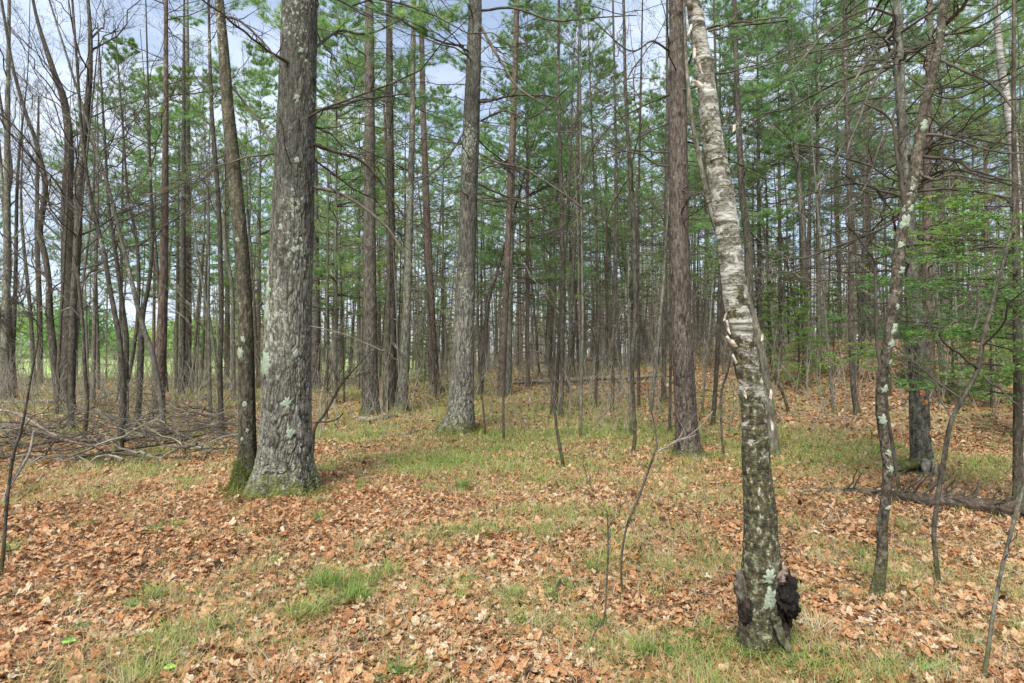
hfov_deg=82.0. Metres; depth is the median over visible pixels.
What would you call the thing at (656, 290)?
hardwood tree
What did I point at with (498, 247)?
hardwood tree
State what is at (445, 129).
hardwood tree
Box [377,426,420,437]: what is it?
fallen branch
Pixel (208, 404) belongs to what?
fallen branch
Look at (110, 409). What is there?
fallen branch
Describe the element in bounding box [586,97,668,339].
pine tree
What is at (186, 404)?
fallen branch
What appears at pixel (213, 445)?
fallen branch
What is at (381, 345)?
hardwood tree
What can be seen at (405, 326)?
pine tree
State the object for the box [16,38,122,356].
hardwood tree
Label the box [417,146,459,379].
hardwood tree
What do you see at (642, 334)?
hardwood tree
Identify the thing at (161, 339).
pine tree
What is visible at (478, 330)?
hardwood tree
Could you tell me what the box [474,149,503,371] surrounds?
hardwood tree
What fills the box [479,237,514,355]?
hardwood tree
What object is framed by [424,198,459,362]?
hardwood tree
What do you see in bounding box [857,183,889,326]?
hardwood tree
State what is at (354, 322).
hardwood tree
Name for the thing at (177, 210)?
pine tree
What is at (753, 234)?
hardwood tree
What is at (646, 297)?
hardwood tree
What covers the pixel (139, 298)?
hardwood tree
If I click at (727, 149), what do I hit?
hardwood tree
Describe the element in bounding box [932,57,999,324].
hardwood tree
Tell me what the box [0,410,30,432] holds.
fallen branch
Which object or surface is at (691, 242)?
hardwood tree
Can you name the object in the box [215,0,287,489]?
maple tree
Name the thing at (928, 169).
pine tree
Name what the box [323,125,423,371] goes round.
pine tree
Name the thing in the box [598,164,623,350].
hardwood tree
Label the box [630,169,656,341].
hardwood tree
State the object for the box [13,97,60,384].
hardwood tree
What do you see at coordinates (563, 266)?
hardwood tree
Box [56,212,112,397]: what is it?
hardwood tree
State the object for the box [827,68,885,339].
hardwood tree
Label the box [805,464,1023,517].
fallen log
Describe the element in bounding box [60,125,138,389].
hardwood tree
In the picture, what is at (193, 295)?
hardwood tree
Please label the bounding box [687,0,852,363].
pine tree
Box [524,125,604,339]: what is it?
pine tree
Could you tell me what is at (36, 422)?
fallen branch
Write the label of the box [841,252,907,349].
fir tree
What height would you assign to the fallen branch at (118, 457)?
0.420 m
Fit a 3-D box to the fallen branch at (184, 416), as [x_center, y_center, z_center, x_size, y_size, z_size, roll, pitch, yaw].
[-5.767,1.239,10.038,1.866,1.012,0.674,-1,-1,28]
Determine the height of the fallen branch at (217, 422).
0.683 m
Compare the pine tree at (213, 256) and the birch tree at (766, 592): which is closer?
the birch tree at (766, 592)
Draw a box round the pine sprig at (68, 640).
[61,632,77,646]
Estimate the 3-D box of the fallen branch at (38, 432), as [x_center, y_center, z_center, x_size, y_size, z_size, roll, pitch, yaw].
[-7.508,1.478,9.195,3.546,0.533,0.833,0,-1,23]
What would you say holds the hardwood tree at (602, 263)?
on the ground at (544, 499)
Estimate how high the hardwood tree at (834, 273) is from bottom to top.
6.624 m
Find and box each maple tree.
[0,0,153,404]
[0,0,176,411]
[10,0,226,430]
[140,0,274,436]
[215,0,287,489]
[845,0,1023,596]
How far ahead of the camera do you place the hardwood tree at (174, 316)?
46.69 m
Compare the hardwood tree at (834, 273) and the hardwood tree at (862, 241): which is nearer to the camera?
the hardwood tree at (862, 241)
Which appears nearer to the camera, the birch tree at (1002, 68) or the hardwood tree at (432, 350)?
the birch tree at (1002, 68)
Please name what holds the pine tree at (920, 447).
on the ground at (544, 499)
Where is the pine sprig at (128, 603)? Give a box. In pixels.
[121,594,146,609]
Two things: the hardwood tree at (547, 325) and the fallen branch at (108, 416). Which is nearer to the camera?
the fallen branch at (108, 416)
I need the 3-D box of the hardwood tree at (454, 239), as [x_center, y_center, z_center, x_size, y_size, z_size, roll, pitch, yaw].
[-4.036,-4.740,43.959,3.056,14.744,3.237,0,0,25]
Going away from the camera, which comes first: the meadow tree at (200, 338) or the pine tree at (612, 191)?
the pine tree at (612, 191)
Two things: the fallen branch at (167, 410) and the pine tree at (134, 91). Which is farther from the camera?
the pine tree at (134, 91)
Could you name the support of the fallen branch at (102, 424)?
on the fallen branch at (93, 440)
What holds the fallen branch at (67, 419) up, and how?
on the ground at (544, 499)
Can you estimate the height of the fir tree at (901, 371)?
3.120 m
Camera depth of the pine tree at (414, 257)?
29.77 m
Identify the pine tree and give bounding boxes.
[0,160,30,301]
[28,122,125,379]
[39,34,202,390]
[72,0,278,415]
[91,74,222,382]
[108,64,231,387]
[126,0,518,501]
[128,0,254,394]
[133,68,270,380]
[135,0,238,387]
[193,40,323,385]
[194,136,272,340]
[246,0,415,403]
[247,137,332,328]
[250,9,385,389]
[268,88,381,376]
[312,33,420,389]
[315,0,467,415]
[315,0,479,413]
[317,0,451,406]
[317,90,415,413]
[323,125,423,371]
[345,0,634,435]
[346,51,459,352]
[375,0,493,394]
[396,83,499,375]
[430,5,585,394]
[431,0,599,398]
[435,123,525,349]
[450,0,604,386]
[457,51,579,370]
[492,55,612,348]
[517,0,651,376]
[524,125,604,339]
[526,0,806,458]
[540,53,660,365]
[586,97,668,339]
[603,89,700,364]
[633,64,747,324]
[635,0,814,364]
[644,0,812,313]
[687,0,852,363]
[687,108,754,345]
[689,0,1023,475]
[722,0,852,345]
[723,0,892,366]
[726,0,998,414]
[733,0,926,363]
[777,0,1023,397]
[781,0,915,312]
[786,0,954,337]
[825,0,983,325]
[855,74,980,293]
[877,0,1019,335]
[910,0,1023,342]
[935,1,1023,309]
[965,0,1023,254]
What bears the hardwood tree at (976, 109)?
on the ground at (544, 499)
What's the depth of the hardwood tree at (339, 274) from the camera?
39.94 m
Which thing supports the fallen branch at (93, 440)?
on the ground at (544, 499)
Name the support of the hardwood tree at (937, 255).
on the ground at (544, 499)
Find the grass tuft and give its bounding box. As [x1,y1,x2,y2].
[915,644,966,679]
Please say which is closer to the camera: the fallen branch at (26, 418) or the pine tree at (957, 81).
the fallen branch at (26, 418)
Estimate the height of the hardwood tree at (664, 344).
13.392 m
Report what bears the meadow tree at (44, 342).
on the field
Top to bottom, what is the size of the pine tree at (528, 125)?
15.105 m
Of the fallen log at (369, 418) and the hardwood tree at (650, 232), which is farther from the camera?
the hardwood tree at (650, 232)
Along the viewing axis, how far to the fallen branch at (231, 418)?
10.98 m
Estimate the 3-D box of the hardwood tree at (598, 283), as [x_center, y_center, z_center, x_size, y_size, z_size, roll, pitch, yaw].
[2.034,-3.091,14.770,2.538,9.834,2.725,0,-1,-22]
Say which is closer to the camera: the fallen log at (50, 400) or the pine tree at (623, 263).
the fallen log at (50, 400)
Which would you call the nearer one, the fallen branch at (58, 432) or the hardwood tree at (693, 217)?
the fallen branch at (58, 432)
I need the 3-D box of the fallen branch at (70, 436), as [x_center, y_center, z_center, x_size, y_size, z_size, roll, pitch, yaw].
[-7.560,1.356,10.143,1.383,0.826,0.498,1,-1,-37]
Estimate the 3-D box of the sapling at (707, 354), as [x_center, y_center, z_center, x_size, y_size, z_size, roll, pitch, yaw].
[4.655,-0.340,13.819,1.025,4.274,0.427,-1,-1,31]
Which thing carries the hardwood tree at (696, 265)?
on the ground at (544, 499)
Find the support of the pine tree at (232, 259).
on the ground at (544, 499)
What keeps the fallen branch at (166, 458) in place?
on the ground at (544, 499)
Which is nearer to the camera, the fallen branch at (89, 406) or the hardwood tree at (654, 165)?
the fallen branch at (89, 406)
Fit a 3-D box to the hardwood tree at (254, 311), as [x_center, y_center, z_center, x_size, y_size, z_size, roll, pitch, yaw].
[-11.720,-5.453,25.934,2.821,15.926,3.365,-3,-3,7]
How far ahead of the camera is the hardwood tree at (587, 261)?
43.33 m
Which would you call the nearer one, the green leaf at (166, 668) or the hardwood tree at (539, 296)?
the green leaf at (166, 668)
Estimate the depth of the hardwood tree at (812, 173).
24.76 m
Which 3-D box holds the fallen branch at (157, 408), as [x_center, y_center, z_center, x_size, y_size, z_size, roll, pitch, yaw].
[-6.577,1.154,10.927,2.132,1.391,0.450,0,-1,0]
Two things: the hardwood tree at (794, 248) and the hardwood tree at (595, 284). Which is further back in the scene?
the hardwood tree at (595, 284)
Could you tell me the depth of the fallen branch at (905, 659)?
3.08 m
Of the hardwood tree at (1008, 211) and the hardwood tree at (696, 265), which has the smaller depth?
the hardwood tree at (1008, 211)
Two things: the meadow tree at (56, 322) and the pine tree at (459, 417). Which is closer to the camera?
the pine tree at (459, 417)
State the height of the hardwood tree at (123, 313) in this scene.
9.249 m
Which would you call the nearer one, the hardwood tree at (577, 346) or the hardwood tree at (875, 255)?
the hardwood tree at (577, 346)
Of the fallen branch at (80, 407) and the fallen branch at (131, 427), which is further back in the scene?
the fallen branch at (80, 407)
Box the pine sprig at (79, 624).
[70,618,93,628]
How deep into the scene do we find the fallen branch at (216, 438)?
9.61 m
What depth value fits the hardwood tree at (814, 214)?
34.39 m
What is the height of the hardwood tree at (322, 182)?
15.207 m
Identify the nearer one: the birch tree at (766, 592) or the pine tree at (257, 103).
the birch tree at (766, 592)
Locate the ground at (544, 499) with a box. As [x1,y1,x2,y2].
[0,341,1023,682]
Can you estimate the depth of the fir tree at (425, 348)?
25.96 m
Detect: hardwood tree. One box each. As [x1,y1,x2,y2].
[0,0,79,399]
[0,0,148,448]
[0,0,198,438]
[0,3,60,396]
[0,38,177,442]
[0,62,54,397]
[0,93,47,333]
[1,75,87,386]
[1,99,52,354]
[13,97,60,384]
[15,46,115,414]
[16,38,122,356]
[18,0,274,418]
[34,146,104,315]
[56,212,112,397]
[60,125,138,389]
[61,33,132,403]
[78,225,107,358]
[80,189,123,378]
[85,24,223,421]
[86,27,192,409]
[100,29,189,393]
[112,192,151,401]
[115,189,160,382]
[145,126,203,360]
[145,129,235,393]
[155,74,229,414]
[168,127,219,388]
[168,208,195,370]
[168,213,203,388]
[171,125,236,378]
[176,143,229,387]
[194,131,275,398]
[213,190,269,344]
[214,166,232,378]
[216,96,270,360]
[217,47,270,389]
[248,144,273,317]
[312,53,358,419]
[318,169,340,357]
[319,191,332,362]
[320,160,353,357]
[324,209,352,362]
[329,190,362,402]
[329,258,352,367]
[330,144,361,378]
[340,243,355,367]
[344,201,377,397]
[344,213,363,365]
[346,245,361,373]
[351,168,385,374]
[356,191,423,383]
[358,232,398,385]
[381,147,419,356]
[385,120,453,399]
[385,191,426,392]
[396,195,423,386]
[410,82,462,382]
[410,228,451,341]
[413,80,504,405]
[413,209,435,373]
[413,226,441,360]
[415,215,440,353]
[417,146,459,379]
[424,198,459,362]
[430,201,455,354]
[438,84,506,376]
[444,188,459,355]
[452,178,488,351]
[474,137,556,394]
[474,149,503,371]
[475,207,498,367]
[478,221,503,354]
[479,169,516,369]
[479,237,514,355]
[487,203,505,369]
[494,146,538,373]
[494,156,539,329]
[498,209,536,365]
[499,128,546,370]
[500,0,615,417]
[501,0,641,437]
[501,171,540,375]
[513,0,586,376]
[516,0,612,410]
[518,0,614,393]
[520,156,577,333]
[521,193,548,357]
[522,225,544,355]
[528,0,705,451]
[534,201,567,367]
[537,103,586,376]
[538,234,557,355]
[541,108,602,374]
[543,20,651,409]
[543,198,571,350]
[547,173,590,346]
[552,115,608,369]
[556,0,668,411]
[556,246,567,361]
[564,175,598,348]
[565,172,601,346]
[565,202,591,316]
[566,183,589,353]
[575,123,616,354]
[583,168,614,370]
[583,205,603,351]
[584,170,622,356]
[584,204,604,361]
[586,200,620,342]
[587,140,631,369]
[588,207,608,330]
[588,215,612,320]
[592,0,668,407]
[592,167,622,355]
[597,217,622,374]
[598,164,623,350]
[598,180,644,344]
[600,155,653,386]
[601,142,647,355]
[609,37,735,411]
[611,215,643,354]
[613,0,725,402]
[614,194,647,350]
[616,224,630,346]
[618,162,649,353]
[619,216,650,355]
[622,0,780,457]
[627,193,658,372]
[630,153,664,353]
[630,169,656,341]
[634,56,703,345]
[640,208,668,373]
[641,173,714,311]
[642,110,701,369]
[646,149,694,318]
[646,223,661,337]
[649,190,668,366]
[650,0,775,425]
[650,162,700,288]
[654,182,668,350]
[667,159,706,330]
[687,58,732,366]
[687,122,713,347]
[688,107,730,350]
[689,172,703,291]
[690,187,735,373]
[690,199,703,339]
[691,200,708,346]
[692,232,713,345]
[694,34,764,339]
[733,81,795,352]
[733,114,755,253]
[741,95,792,361]
[746,0,841,413]
[746,159,776,316]
[755,128,794,355]
[756,117,815,341]
[770,61,847,378]
[772,105,822,343]
[775,25,847,319]
[777,115,821,324]
[781,183,813,336]
[784,206,811,334]
[787,117,831,323]
[792,115,842,325]
[800,0,901,351]
[805,0,910,306]
[810,14,948,395]
[811,202,843,339]
[812,152,842,332]
[825,90,893,335]
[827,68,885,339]
[831,73,894,354]
[837,85,885,378]
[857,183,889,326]
[879,16,996,274]
[880,135,921,298]
[884,29,972,377]
[886,91,946,361]
[891,0,977,337]
[917,84,960,307]
[917,137,972,319]
[921,146,952,300]
[930,64,996,396]
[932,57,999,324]
[935,126,992,326]
[935,198,984,339]
[936,164,965,321]
[943,49,1023,342]
[957,147,1009,378]
[958,161,1011,361]
[973,69,1023,398]
[983,68,1023,283]
[984,0,1023,278]
[997,67,1023,308]
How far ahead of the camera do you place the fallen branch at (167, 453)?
8.77 m
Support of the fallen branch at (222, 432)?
on the fallen branch at (217, 436)
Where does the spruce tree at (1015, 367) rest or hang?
on the ground at (544, 499)
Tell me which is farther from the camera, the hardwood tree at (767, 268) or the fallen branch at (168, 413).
the hardwood tree at (767, 268)
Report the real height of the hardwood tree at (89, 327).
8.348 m
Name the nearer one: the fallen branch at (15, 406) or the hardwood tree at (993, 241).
the fallen branch at (15, 406)
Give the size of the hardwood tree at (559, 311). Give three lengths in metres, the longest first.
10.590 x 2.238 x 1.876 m
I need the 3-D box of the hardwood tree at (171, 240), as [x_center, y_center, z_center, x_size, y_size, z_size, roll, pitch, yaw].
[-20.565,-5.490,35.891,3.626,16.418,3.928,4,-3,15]
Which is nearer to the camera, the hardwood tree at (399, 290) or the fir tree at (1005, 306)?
the fir tree at (1005, 306)
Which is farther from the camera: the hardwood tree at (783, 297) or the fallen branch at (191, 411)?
the hardwood tree at (783, 297)
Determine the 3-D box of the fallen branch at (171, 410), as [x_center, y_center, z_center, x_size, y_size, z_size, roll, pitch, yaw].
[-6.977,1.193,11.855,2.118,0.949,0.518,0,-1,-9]
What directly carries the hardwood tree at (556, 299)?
on the ground at (544, 499)
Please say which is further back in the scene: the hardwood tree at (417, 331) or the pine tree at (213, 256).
the pine tree at (213, 256)
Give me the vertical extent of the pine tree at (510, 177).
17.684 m
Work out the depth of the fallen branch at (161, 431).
9.94 m
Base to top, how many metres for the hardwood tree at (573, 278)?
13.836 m
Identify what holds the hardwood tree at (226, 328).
on the ground at (544, 499)
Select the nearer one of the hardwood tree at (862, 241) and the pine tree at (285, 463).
the pine tree at (285, 463)
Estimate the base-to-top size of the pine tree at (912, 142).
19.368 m
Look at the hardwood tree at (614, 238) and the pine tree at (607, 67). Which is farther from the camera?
the hardwood tree at (614, 238)
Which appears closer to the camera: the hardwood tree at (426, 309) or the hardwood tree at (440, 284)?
the hardwood tree at (440, 284)
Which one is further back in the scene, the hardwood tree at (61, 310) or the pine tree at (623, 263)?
the pine tree at (623, 263)
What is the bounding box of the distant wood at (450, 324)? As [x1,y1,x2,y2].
[201,168,1010,370]
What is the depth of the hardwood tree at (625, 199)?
24.58 m
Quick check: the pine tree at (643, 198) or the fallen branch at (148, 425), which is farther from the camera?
the pine tree at (643, 198)
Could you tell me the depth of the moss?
6.19 m
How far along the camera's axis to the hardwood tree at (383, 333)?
15.41 m
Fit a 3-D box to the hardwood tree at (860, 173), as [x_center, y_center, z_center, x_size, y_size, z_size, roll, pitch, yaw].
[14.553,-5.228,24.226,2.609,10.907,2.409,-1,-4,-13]
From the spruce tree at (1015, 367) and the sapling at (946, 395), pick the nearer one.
the spruce tree at (1015, 367)
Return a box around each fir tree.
[412,326,438,382]
[727,275,784,352]
[758,280,805,379]
[763,235,821,343]
[769,271,832,393]
[801,276,867,375]
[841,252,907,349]
[877,284,945,380]
[926,268,989,395]
[940,278,1023,406]
[971,230,1023,436]
[977,225,1023,360]
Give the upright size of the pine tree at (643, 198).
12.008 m
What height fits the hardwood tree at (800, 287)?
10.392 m
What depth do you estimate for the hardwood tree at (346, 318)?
47.49 m
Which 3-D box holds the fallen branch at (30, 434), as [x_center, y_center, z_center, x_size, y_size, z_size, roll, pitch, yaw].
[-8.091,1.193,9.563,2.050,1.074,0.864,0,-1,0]
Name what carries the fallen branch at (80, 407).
on the fallen branch at (110, 422)
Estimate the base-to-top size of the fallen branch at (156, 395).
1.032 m
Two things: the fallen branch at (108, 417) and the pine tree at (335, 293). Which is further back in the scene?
the pine tree at (335, 293)
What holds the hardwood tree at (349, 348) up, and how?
on the ground at (544, 499)
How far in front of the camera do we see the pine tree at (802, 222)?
18.58 m
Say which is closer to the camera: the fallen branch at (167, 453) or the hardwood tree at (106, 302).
the fallen branch at (167, 453)
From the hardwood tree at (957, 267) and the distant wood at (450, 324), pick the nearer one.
the hardwood tree at (957, 267)
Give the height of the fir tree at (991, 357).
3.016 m
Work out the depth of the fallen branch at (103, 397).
12.61 m
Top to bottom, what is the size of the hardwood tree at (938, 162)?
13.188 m
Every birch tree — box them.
[685,0,801,659]
[982,0,1023,374]
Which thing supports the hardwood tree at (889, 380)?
on the ground at (544, 499)
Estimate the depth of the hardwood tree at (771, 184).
28.41 m
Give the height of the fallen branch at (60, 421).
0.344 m
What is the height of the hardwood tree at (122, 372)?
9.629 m
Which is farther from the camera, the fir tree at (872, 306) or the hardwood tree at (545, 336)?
the hardwood tree at (545, 336)
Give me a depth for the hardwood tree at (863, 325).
19.15 m
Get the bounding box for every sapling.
[0,256,74,572]
[312,320,397,452]
[460,236,507,434]
[473,255,510,439]
[490,351,576,467]
[540,230,575,415]
[575,455,644,646]
[591,246,648,434]
[617,377,723,596]
[659,207,712,432]
[691,236,723,412]
[713,244,783,454]
[768,323,789,412]
[798,178,1023,583]
[837,211,934,490]
[920,272,978,404]
[981,459,1023,681]
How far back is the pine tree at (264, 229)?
41.51 m
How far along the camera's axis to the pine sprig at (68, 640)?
3.24 m
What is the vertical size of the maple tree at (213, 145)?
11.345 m
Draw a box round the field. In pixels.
[16,355,427,377]
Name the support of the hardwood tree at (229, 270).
on the ground at (544, 499)
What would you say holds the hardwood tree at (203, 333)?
on the ground at (544, 499)
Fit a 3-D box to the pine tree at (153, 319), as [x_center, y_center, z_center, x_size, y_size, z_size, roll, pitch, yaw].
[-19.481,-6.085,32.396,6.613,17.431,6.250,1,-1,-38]
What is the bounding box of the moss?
[207,428,954,682]
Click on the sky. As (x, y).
(446, 73)
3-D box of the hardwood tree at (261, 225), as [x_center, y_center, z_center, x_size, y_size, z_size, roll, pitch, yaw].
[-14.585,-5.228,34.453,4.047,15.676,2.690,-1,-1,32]
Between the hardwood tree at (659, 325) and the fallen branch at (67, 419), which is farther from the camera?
the hardwood tree at (659, 325)
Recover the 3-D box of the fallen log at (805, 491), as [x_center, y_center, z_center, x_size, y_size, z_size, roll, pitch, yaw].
[3.698,1.702,6.824,1.074,0.070,0.301,0,-1,-23]
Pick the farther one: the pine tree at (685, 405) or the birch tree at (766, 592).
the pine tree at (685, 405)
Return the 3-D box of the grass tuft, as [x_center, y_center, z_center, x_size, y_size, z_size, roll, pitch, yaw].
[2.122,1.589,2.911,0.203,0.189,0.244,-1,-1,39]
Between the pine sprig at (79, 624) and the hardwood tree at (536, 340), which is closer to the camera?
the pine sprig at (79, 624)
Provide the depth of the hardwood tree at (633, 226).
9.47 m
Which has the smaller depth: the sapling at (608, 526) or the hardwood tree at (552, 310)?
the sapling at (608, 526)
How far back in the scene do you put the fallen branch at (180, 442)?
8.92 m
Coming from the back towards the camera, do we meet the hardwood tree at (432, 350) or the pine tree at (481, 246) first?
the pine tree at (481, 246)
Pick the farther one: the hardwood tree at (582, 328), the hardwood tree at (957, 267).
the hardwood tree at (957, 267)
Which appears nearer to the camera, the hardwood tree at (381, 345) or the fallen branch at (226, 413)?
the fallen branch at (226, 413)
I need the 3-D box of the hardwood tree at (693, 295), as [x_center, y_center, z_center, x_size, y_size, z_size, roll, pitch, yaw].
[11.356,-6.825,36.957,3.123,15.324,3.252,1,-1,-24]
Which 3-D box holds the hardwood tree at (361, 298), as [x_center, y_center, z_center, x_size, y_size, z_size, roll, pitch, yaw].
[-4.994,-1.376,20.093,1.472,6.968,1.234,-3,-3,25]
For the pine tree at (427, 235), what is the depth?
20.73 m
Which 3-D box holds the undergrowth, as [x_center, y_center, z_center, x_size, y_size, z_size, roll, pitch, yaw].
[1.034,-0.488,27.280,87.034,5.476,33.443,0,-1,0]
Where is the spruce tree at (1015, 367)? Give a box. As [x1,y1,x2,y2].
[813,0,1023,499]
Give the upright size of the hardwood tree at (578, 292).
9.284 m
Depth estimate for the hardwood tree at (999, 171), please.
12.74 m
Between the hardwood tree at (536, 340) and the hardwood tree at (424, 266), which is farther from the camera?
the hardwood tree at (424, 266)
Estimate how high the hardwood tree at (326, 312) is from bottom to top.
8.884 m
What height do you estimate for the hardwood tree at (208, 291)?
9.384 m
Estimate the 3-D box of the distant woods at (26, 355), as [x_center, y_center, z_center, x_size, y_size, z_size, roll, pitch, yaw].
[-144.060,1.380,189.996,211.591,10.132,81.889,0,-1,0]
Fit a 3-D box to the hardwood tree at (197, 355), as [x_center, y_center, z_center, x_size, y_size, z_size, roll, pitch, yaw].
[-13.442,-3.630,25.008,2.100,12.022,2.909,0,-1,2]
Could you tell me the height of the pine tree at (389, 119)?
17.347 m
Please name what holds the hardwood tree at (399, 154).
on the ground at (544, 499)
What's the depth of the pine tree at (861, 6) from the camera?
22.89 m
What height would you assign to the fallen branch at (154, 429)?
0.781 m
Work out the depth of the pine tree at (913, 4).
26.77 m
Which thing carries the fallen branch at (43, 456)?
on the ground at (544, 499)
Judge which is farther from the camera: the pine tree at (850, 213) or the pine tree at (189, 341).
the pine tree at (189, 341)
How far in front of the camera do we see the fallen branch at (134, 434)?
9.49 m
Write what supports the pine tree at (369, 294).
on the ground at (544, 499)
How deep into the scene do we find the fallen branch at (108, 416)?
10.51 m
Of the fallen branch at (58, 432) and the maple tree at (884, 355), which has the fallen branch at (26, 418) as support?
the fallen branch at (58, 432)
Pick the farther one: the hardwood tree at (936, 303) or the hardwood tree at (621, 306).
the hardwood tree at (621, 306)
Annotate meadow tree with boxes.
[16,297,56,352]
[17,316,57,360]
[33,285,126,354]
[99,327,136,359]
[102,327,171,360]
[123,317,174,352]
[155,314,261,367]
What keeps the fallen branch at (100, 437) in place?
on the fallen branch at (135, 452)
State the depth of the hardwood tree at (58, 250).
30.14 m
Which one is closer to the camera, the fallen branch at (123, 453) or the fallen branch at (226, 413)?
the fallen branch at (123, 453)
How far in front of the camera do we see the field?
64.41 m
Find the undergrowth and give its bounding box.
[0,272,1023,437]
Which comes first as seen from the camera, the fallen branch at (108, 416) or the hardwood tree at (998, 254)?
the fallen branch at (108, 416)
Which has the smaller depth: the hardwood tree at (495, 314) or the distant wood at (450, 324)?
the hardwood tree at (495, 314)
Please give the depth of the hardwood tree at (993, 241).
16.35 m
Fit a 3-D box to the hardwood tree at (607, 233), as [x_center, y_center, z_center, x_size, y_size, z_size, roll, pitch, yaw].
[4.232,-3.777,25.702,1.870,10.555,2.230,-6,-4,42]
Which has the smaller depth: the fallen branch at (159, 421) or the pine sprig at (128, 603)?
the pine sprig at (128, 603)
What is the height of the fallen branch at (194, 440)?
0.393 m
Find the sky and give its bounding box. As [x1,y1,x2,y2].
[0,0,1023,353]
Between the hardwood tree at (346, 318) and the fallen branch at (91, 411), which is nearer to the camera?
the fallen branch at (91, 411)
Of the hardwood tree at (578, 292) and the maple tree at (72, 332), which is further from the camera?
the hardwood tree at (578, 292)
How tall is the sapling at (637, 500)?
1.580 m
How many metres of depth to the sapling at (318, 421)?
7.90 m
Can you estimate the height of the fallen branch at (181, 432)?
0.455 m
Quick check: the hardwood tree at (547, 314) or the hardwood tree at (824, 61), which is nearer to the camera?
the hardwood tree at (824, 61)
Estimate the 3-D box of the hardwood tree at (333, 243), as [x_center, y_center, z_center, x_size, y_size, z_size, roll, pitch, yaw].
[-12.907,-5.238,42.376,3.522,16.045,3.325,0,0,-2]
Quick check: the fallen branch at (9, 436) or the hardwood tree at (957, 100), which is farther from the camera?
the hardwood tree at (957, 100)
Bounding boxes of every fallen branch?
[0,371,49,437]
[0,381,87,442]
[0,392,92,444]
[0,397,111,438]
[0,405,84,437]
[0,409,67,442]
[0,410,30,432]
[0,413,51,428]
[0,416,39,439]
[0,422,97,458]
[0,422,115,458]
[0,424,51,446]
[0,425,73,460]
[0,426,95,465]
[0,429,34,503]
[0,453,49,457]
[2,419,68,446]
[2,421,112,435]
[3,440,34,449]
[4,392,58,437]
[4,404,83,439]
[8,406,132,436]
[10,384,108,440]
[10,420,232,462]
[18,437,124,465]
[20,400,114,447]
[26,384,152,425]
[28,408,98,451]
[29,386,165,437]
[33,410,195,450]
[38,378,137,425]
[41,353,137,421]
[41,382,182,441]
[45,382,165,439]
[46,414,68,427]
[47,396,112,436]
[54,401,134,442]
[54,412,153,450]
[55,384,150,431]
[55,413,162,445]
[58,369,143,423]
[63,414,97,436]
[65,413,224,467]
[69,384,160,440]
[69,403,173,457]
[69,436,141,457]
[71,407,139,431]
[74,396,143,432]
[75,419,227,436]
[79,435,164,462]
[86,413,188,447]
[88,422,191,431]
[89,420,145,454]
[89,452,205,466]
[99,413,166,445]
[103,392,201,448]
[103,394,229,428]
[106,385,213,428]
[107,384,171,433]
[107,394,212,419]
[109,386,197,454]
[113,381,217,419]
[114,404,192,450]
[115,375,210,416]
[128,414,185,437]
[129,391,214,426]
[132,400,200,437]
[139,389,225,443]
[143,382,225,418]
[144,413,198,436]
[145,386,214,412]
[145,386,258,444]
[145,416,236,456]
[154,393,258,429]
[161,409,258,457]
[166,425,226,448]
[170,407,257,442]
[178,402,258,432]
[180,408,231,454]
[180,430,258,450]
[181,392,259,430]
[182,374,232,422]
[195,426,236,441]
[195,427,237,444]
[202,399,257,429]
[203,394,258,432]
[205,395,237,454]
[212,397,258,437]
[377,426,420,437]
[864,614,919,682]
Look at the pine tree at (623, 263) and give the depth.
27.95 m
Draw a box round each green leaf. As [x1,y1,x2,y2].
[62,638,75,643]
[164,663,174,669]
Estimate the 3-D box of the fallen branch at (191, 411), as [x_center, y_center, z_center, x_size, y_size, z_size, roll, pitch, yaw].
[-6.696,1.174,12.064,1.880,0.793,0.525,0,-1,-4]
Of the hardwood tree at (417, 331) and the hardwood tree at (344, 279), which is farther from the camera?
the hardwood tree at (344, 279)
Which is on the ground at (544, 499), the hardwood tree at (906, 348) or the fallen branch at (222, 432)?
the hardwood tree at (906, 348)
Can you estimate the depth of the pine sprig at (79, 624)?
3.43 m
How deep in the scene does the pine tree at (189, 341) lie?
27.75 m
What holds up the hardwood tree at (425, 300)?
on the ground at (544, 499)
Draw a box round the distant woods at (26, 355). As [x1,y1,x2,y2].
[16,334,356,358]
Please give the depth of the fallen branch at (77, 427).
9.96 m
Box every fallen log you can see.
[0,397,134,403]
[83,382,213,394]
[358,414,397,421]
[513,359,660,383]
[514,327,659,363]
[788,485,860,494]
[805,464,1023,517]
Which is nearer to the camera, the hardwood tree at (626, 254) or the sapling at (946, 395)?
the sapling at (946, 395)
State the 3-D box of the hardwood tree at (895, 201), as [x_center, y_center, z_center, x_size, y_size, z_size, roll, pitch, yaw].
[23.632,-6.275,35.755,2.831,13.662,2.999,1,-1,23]
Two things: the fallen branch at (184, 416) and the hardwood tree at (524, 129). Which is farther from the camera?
the hardwood tree at (524, 129)
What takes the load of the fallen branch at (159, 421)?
on the ground at (544, 499)
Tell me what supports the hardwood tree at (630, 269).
on the ground at (544, 499)

